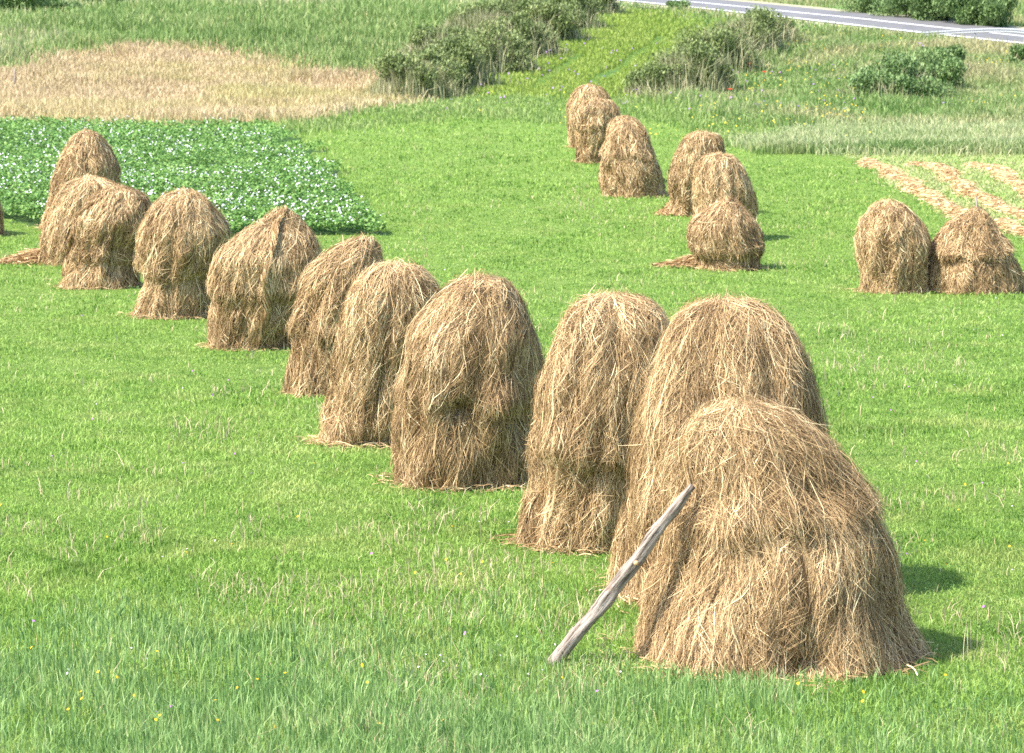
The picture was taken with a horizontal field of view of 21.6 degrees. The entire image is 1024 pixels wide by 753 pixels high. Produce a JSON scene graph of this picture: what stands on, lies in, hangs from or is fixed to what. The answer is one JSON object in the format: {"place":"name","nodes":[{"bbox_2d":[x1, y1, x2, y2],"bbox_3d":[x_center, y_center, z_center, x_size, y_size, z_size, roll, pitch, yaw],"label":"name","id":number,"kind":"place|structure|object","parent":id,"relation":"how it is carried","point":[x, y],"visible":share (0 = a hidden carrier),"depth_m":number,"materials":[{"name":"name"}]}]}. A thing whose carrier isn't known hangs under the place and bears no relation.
{"place":"outdoors","nodes":[
{"label":"outdoors","id":0,"kind":"place"},
{"bbox_2d":[0,114,390,236],"bbox_3d":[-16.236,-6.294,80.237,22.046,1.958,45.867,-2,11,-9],"label":"potato field","id":1,"kind":"structure","parent":0,"point":[24,218],"depth_m":73.99,"materials":[{"name":"plant"}]},
{"bbox_2d":[39,127,121,229],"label":"haystack","id":2,"kind":"object","parent":1,"relation":"on","point":[85,151],"visible":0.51,"depth_m":60.55,"materials":[{"name":"brown plant"}]},
{"bbox_2d":[0,115,380,222],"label":"potato flowers","id":3,"kind":"object","parent":1,"relation":"on","point":[202,171],"visible":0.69,"depth_m":71.33,"materials":[{"name":"plant"}]},
{"bbox_2d":[0,37,438,126],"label":"dry grass field","id":4,"kind":"structure","parent":0,"point":[141,98],"depth_m":118.68,"materials":[{"name":"beige plant"}]},
{"bbox_2d":[0,94,1023,752],"bbox_3d":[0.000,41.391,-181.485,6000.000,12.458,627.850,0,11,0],"label":"meadow ground","id":5,"kind":"structure","parent":0,"point":[508,146],"depth_m":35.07,"materials":[{"name":"green plant"}]},
{"bbox_2d":[0,202,4,235],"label":"haystack","id":6,"kind":"object","parent":5,"relation":"on","point":[2,230],"visible":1,"depth_m":59.87,"materials":[{"name":"brown plant"}]},
{"bbox_2d":[0,172,118,266],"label":"haystack","id":7,"kind":"object","parent":5,"relation":"on","point":[70,199],"visible":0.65,"depth_m":53.60,"materials":[{"name":"beige plant"}]},
{"bbox_2d":[59,183,151,289],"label":"haystack","id":8,"kind":"object","parent":5,"relation":"on","point":[100,249],"visible":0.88,"depth_m":48.86,"materials":[{"name":"beige plant"}]},
{"bbox_2d":[131,186,234,319],"bbox_3d":[-5.327,-2.000,43.167,1.749,2.213,1.499,0,11,0],"label":"haystack","id":9,"kind":"object","parent":5,"relation":"on","point":[183,234],"visible":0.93,"depth_m":42.71,"materials":[{"name":"beige plant"}]},
{"bbox_2d":[204,204,323,350],"bbox_3d":[-3.557,-1.419,38.456,1.775,2.118,1.636,0,11,0],"label":"haystack","id":10,"kind":"object","parent":5,"relation":"on","point":[256,270],"visible":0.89,"depth_m":37.93,"materials":[{"name":"beige plant"}]},
{"bbox_2d":[281,232,385,397],"bbox_3d":[-2.184,-0.752,32.689,1.409,2.084,1.158,0,11,0],"label":"haystack","id":11,"kind":"object","parent":5,"relation":"on","point":[325,283],"visible":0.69,"depth_m":32.38,"materials":[{"name":"beige plant"}]},
{"bbox_2d":[314,256,445,447],"bbox_3d":[-1.394,-0.282,28.277,1.500,2.152,1.193,0,11,0],"label":"haystack","id":12,"kind":"object","parent":5,"relation":"on","point":[385,301],"visible":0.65,"depth_m":27.87,"materials":[{"name":"beige plant"}]},
{"bbox_2d":[356,50,479,100],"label":"shrub","id":13,"kind":"object","parent":5,"relation":"on","point":[400,75],"visible":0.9,"depth_m":119.39,"materials":[{"name":"green plant"}]},
{"bbox_2d":[404,44,492,91],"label":"shrub","id":14,"kind":"object","parent":5,"relation":"on","point":[443,56],"visible":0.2,"depth_m":121.87,"materials":[{"name":"green plant"}]},
{"bbox_2d":[386,268,546,491],"bbox_3d":[-0.406,-0.001,25.570,1.642,2.162,1.438,0,11,0],"label":"haystack","id":15,"kind":"object","parent":5,"relation":"on","point":[472,361],"visible":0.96,"depth_m":25.13,"materials":[{"name":"beige plant"}]},
{"bbox_2d":[424,32,518,86],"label":"shrub","id":16,"kind":"object","parent":5,"relation":"on","point":[459,47],"visible":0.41,"depth_m":123.77,"materials":[{"name":"green plant"}]},
{"bbox_2d":[0,462,1009,727],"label":"yellow flowers","id":17,"kind":"object","parent":5,"relation":"on","point":[482,560],"visible":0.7,"depth_m":16.87,"materials":[{"name":"yellow plant"}]},
{"bbox_2d":[1,145,1021,691],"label":"hay litter","id":18,"kind":"object","parent":5,"relation":"on","point":[385,477],"visible":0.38,"depth_m":25.19,"materials":[{"name":"beige plant"}]},
{"bbox_2d":[0,564,1023,752],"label":"tall meadow grass","id":19,"kind":"structure","parent":5,"relation":"on","point":[560,735],"depth_m":16.42,"materials":[{"name":"green plant"}]},
{"bbox_2d":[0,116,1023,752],"bbox_3d":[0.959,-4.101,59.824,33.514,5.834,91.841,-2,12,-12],"label":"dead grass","id":20,"kind":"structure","parent":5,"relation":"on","point":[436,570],"depth_m":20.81,"materials":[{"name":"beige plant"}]},
{"bbox_2d":[0,117,1023,752],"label":"clover","id":21,"kind":"object","parent":5,"relation":"on","point":[516,507],"depth_m":22.15,"materials":[{"name":"green plant"}]},
{"bbox_2d":[269,84,784,148],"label":"soft grass","id":22,"kind":"structure","parent":5,"relation":"on","point":[440,105],"depth_m":105.32,"materials":[{"name":"green plant"}]},
{"bbox_2d":[565,83,610,147],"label":"haystack","id":23,"kind":"object","parent":5,"relation":"on","point":[579,95],"visible":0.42,"depth_m":87.50,"materials":[{"name":"brown plant"}]},
{"bbox_2d":[445,6,730,101],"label":"young crop","id":24,"kind":"object","parent":5,"relation":"on","point":[623,37],"visible":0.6,"depth_m":137.66,"materials":[{"name":"green plant"}]},
{"bbox_2d":[505,282,671,554],"bbox_3d":[0.701,0.350,22.157,1.528,2.274,1.207,0,11,0],"label":"haystack","id":25,"kind":"object","parent":5,"relation":"on","point":[596,369],"visible":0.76,"depth_m":21.75,"materials":[{"name":"beige plant"}]},
{"bbox_2d":[573,96,620,163],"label":"haystack","id":26,"kind":"object","parent":5,"relation":"on","point":[593,117],"visible":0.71,"depth_m":79.71,"materials":[{"name":"brown plant"}]},
{"bbox_2d":[545,484,694,664],"bbox_3d":[0.708,1.329,17.657,0.984,1.292,0.116,1,11,4],"label":"wooden pole","id":27,"kind":"object","parent":5,"relation":"on","point":[612,590],"visible":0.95,"depth_m":17.63,"materials":[{"name":"grey wood"}]},
{"bbox_2d":[604,114,640,140],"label":"haystack","id":28,"kind":"object","parent":5,"relation":"on","point":[623,117],"visible":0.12,"depth_m":72.80,"materials":[{"name":"brown plant"}]},
{"bbox_2d":[598,119,665,197],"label":"haystack","id":29,"kind":"object","parent":5,"relation":"on","point":[629,166],"visible":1,"depth_m":68.12,"materials":[{"name":"brown plant"}]},
{"bbox_2d":[651,129,726,216],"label":"haystack","id":30,"kind":"object","parent":5,"relation":"on","point":[693,147],"visible":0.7,"depth_m":63.66,"materials":[{"name":"brown plant"}]},
{"bbox_2d":[649,195,765,271],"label":"haystack","id":31,"kind":"object","parent":5,"relation":"on","point":[725,233],"visible":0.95,"depth_m":52.75,"materials":[{"name":"beige plant"}]},
{"bbox_2d":[604,287,836,605],"bbox_3d":[1.602,0.501,20.092,1.808,2.432,1.728,-6,13,-26],"label":"haystack","id":32,"kind":"object","parent":5,"relation":"on","point":[735,345],"visible":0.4,"depth_m":19.62,"materials":[{"name":"beige plant"}]},
{"bbox_2d":[689,151,758,219],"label":"haystack","id":33,"kind":"object","parent":5,"relation":"on","point":[717,175],"visible":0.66,"depth_m":58.47,"materials":[{"name":"beige plant"}]},
{"bbox_2d":[628,385,942,683],"bbox_3d":[1.820,1.001,17.858,2.237,1.951,1.900,0,11,0],"label":"haystack","id":34,"kind":"object","parent":5,"relation":"on","point":[778,536],"visible":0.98,"depth_m":17.40,"materials":[{"name":"beige plant"}]},
{"bbox_2d":[852,195,930,293],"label":"haystack","id":35,"kind":"object","parent":5,"relation":"on","point":[892,242],"visible":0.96,"depth_m":47.62,"materials":[{"name":"beige plant"}]},
{"bbox_2d":[927,197,1023,295],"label":"haystack","id":36,"kind":"object","parent":5,"relation":"on","point":[972,250],"visible":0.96,"depth_m":47.73,"materials":[{"name":"beige plant"}]},
{"bbox_2d":[0,0,1023,127],"bbox_3d":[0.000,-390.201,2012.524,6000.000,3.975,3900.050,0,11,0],"label":"hillside","id":37,"kind":"structure","parent":0,"point":[654,8],"depth_m":161.57,"materials":[{"name":"green plant"}]},
{"bbox_2d":[0,0,42,12],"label":"shrub","id":38,"kind":"object","parent":37,"relation":"on","point":[9,4],"visible":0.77,"depth_m":164.72,"materials":[{"name":"green plant"}]},
{"bbox_2d":[15,0,55,11],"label":"shrub","id":39,"kind":"object","parent":37,"relation":"on","point":[40,4],"visible":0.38,"depth_m":166.11,"materials":[{"name":"green plant"}]},
{"bbox_2d":[0,14,102,65],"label":"pale weeds","id":40,"kind":"object","parent":37,"relation":"on","point":[22,38],"visible":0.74,"depth_m":141.91,"materials":[{"name":"green plant"}]},
{"bbox_2d":[42,0,80,11],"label":"shrub","id":41,"kind":"object","parent":37,"relation":"on","point":[57,3],"visible":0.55,"depth_m":164.95,"materials":[{"name":"green plant"}]},
{"bbox_2d":[79,0,123,3],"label":"shrub","id":42,"kind":"object","parent":37,"relation":"on","point":[107,1],"visible":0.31,"depth_m":174.56,"materials":[{"name":"green plant"}]},
{"bbox_2d":[0,0,490,18],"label":"pale weeds","id":43,"kind":"object","parent":37,"relation":"on","point":[260,2],"visible":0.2,"depth_m":174.17,"materials":[{"name":"green plant"}]},
{"bbox_2d":[0,0,495,79],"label":"green weeds","id":44,"kind":"object","parent":37,"relation":"on","point":[362,34],"visible":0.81,"depth_m":150.90,"materials":[{"name":"green plant"}]},
{"bbox_2d":[392,23,473,56],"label":"shrub","id":45,"kind":"object","parent":37,"relation":"on","point":[421,36],"visible":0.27,"depth_m":135.25,"materials":[{"name":"green plant"}]},
{"bbox_2d":[435,0,515,36],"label":"shrub","id":46,"kind":"object","parent":37,"relation":"on","point":[473,16],"visible":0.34,"depth_m":146.38,"materials":[{"name":"green plant"}]},
{"bbox_2d":[460,19,557,75],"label":"shrub","id":47,"kind":"object","parent":37,"relation":"on","point":[499,46],"visible":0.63,"depth_m":129.77,"materials":[{"name":"green plant"}]},
{"bbox_2d":[482,0,540,15],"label":"shrub","id":48,"kind":"object","parent":37,"relation":"on","point":[515,1],"visible":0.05,"depth_m":156.69,"materials":[{"name":"green plant"}]},
{"bbox_2d":[491,11,580,56],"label":"shrub","id":49,"kind":"object","parent":37,"relation":"on","point":[538,34],"visible":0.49,"depth_m":137.61,"materials":[{"name":"green plant"}]},
{"bbox_2d":[503,0,598,42],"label":"shrub","id":50,"kind":"object","parent":37,"relation":"on","point":[551,13],"visible":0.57,"depth_m":144.74,"materials":[{"name":"green plant"}]},
{"bbox_2d":[543,0,616,29],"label":"shrub","id":51,"kind":"object","parent":37,"relation":"on","point":[590,17],"visible":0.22,"depth_m":152.80,"materials":[{"name":"green plant"}]},
{"bbox_2d":[588,0,631,13],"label":"shrub","id":52,"kind":"object","parent":37,"relation":"on","point":[610,6],"visible":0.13,"depth_m":161.63,"materials":[{"name":"green plant"}]},
{"bbox_2d":[618,61,708,97],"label":"shrub","id":53,"kind":"object","parent":37,"relation":"on","point":[638,77],"visible":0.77,"depth_m":119.55,"materials":[{"name":"green plant"}]},
{"bbox_2d":[665,0,690,8],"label":"shrub","id":54,"kind":"object","parent":37,"relation":"on","point":[675,3],"visible":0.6,"depth_m":169.12,"materials":[{"name":"green plant"}]},
{"bbox_2d":[477,37,900,135],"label":"edge yellow flowers","id":55,"kind":"object","parent":37,"relation":"on","point":[739,118],"visible":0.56,"depth_m":98.37,"materials":[{"name":"yellow plant"}]},
{"bbox_2d":[637,38,747,92],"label":"shrub","id":56,"kind":"object","parent":37,"relation":"on","point":[688,61],"visible":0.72,"depth_m":120.25,"materials":[{"name":"green plant"}]},
{"bbox_2d":[447,39,943,108],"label":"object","id":57,"kind":"object","parent":37,"relation":"on","point":[670,92],"visible":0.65,"depth_m":121.95,"materials":[{"name":"plant"}]},
{"bbox_2d":[672,43,750,89],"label":"shrub","id":58,"kind":"object","parent":37,"relation":"on","point":[731,76],"visible":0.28,"depth_m":121.70,"materials":[{"name":"green plant"}]},
{"bbox_2d":[663,20,777,74],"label":"shrub","id":59,"kind":"object","parent":37,"relation":"on","point":[736,47],"visible":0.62,"depth_m":129.56,"materials":[{"name":"green plant"}]},
{"bbox_2d":[704,6,798,58],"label":"shrub","id":60,"kind":"object","parent":37,"relation":"on","point":[760,23],"visible":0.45,"depth_m":137.53,"materials":[{"name":"green plant"}]},
{"bbox_2d":[742,4,812,45],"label":"shrub","id":61,"kind":"object","parent":37,"relation":"on","point":[787,34],"visible":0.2,"depth_m":142.07,"materials":[{"name":"green plant"}]},
{"bbox_2d":[690,32,1020,114],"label":"bank yellow flowers","id":62,"kind":"object","parent":37,"relation":"on","point":[836,95],"visible":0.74,"depth_m":110.86,"materials":[{"name":"yellow plant"}]},
{"bbox_2d":[836,0,905,12],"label":"shrub","id":63,"kind":"object","parent":37,"relation":"on","point":[861,5],"visible":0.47,"depth_m":164.91,"materials":[{"name":"green plant"}]},
{"bbox_2d":[719,104,1023,157],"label":"seeding grass","id":64,"kind":"structure","parent":37,"relation":"on","point":[831,132],"depth_m":91.04,"materials":[{"name":"green plant"}]},
{"bbox_2d":[839,64,921,100],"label":"shrub","id":65,"kind":"object","parent":37,"relation":"on","point":[877,81],"visible":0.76,"depth_m":112.91,"materials":[{"name":"green plant"}]},
{"bbox_2d":[866,0,926,16],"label":"shrub","id":66,"kind":"object","parent":37,"relation":"on","point":[891,4],"visible":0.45,"depth_m":160.64,"materials":[{"name":"green plant"}]},
{"bbox_2d":[857,50,956,98],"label":"shrub","id":67,"kind":"object","parent":37,"relation":"on","point":[927,83],"visible":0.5,"depth_m":114.42,"materials":[{"name":"green plant"}]},
{"bbox_2d":[891,46,966,88],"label":"shrub","id":68,"kind":"object","parent":37,"relation":"on","point":[952,71],"visible":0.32,"depth_m":121.09,"materials":[{"name":"green plant"}]},
{"bbox_2d":[906,0,952,20],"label":"shrub","id":69,"kind":"object","parent":37,"relation":"on","point":[927,7],"visible":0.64,"depth_m":157.49,"materials":[{"name":"green plant"}]},
{"bbox_2d":[919,44,981,71],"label":"shrub","id":70,"kind":"object","parent":37,"relation":"on","point":[943,53],"visible":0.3,"depth_m":127.66,"materials":[{"name":"green plant"}]},
{"bbox_2d":[932,0,991,25],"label":"shrub","id":71,"kind":"object","parent":37,"relation":"on","point":[963,14],"visible":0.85,"depth_m":154.75,"materials":[{"name":"green plant"}]},
{"bbox_2d":[966,0,1017,27],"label":"shrub","id":72,"kind":"object","parent":37,"relation":"on","point":[997,12],"visible":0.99,"depth_m":153.46,"materials":[{"name":"green plant"}]},
{"bbox_2d":[998,43,1023,62],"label":"shrub","id":73,"kind":"object","parent":37,"relation":"on","point":[1016,51],"visible":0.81,"depth_m":133.51,"materials":[{"name":"green plant"}]},
{"bbox_2d":[532,0,1023,60],"bbox_3d":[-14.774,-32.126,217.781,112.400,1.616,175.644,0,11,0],"label":"road verge","id":74,"kind":"structure","parent":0,"point":[1016,27],"depth_m":166.83,"materials":[{"name":"green plant"}]},
{"bbox_2d":[923,28,1023,38],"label":"guard rail","id":75,"kind":"object","parent":74,"relation":"on","point":[989,30],"visible":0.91,"depth_m":144.65,"materials":[{"name":"metal"}]},
{"bbox_2d":[622,0,1023,43],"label":"road","id":76,"kind":"structure","parent":0,"point":[874,22],"depth_m":158.71,"materials":[{"name":"grey asphalt"}]},
{"bbox_2d":[624,0,1021,42],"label":"road edge line","id":77,"kind":"object","parent":76,"relation":"on","point":[831,22],"visible":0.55,"depth_m":155.75,"materials":[{"name":"white paint"}]},
{"bbox_2d":[677,0,1021,35],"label":"road centre line","id":78,"kind":"object","parent":76,"relation":"on","point":[858,18],"visible":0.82,"depth_m":158.66,"materials":[{"name":"white paint"}]},
{"bbox_2d":[629,24,1023,127],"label":"bank grass","id":79,"kind":"structure","parent":0,"point":[1003,77],"depth_m":120.92,"materials":[{"name":"green plant"}]},
{"bbox_2d":[749,136,1023,154],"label":"fringe grass","id":80,"kind":"structure","parent":0,"point":[794,148],"depth_m":84.11,"materials":[{"name":"green plant"}]},
{"bbox_2d":[836,152,1023,239],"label":"mown field","id":81,"kind":"structure","parent":0,"point":[927,159],"depth_m":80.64,"materials":[{"name":"plant"}]},
{"bbox_2d":[853,157,968,217],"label":"hay windrow","id":82,"kind":"object","parent":81,"relation":"on","point":[932,196],"visible":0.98,"depth_m":69.84,"materials":[{"name":"beige plant"}]},
{"bbox_2d":[904,161,1023,219],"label":"hay windrow","id":83,"kind":"object","parent":81,"relation":"on","point":[964,187],"visible":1,"depth_m":69.73,"materials":[{"name":"beige plant"}]},
{"bbox_2d":[963,162,1023,201],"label":"hay windrow","id":84,"kind":"object","parent":81,"relation":"on","point":[1004,174],"visible":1,"depth_m":74.23,"materials":[{"name":"beige plant"}]},
{"bbox_2d":[994,217,1023,236],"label":"hay windrow","id":85,"kind":"object","parent":81,"relation":"on","point":[1007,224],"visible":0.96,"depth_m":60.52,"materials":[{"name":"beige plant"}]}
]}

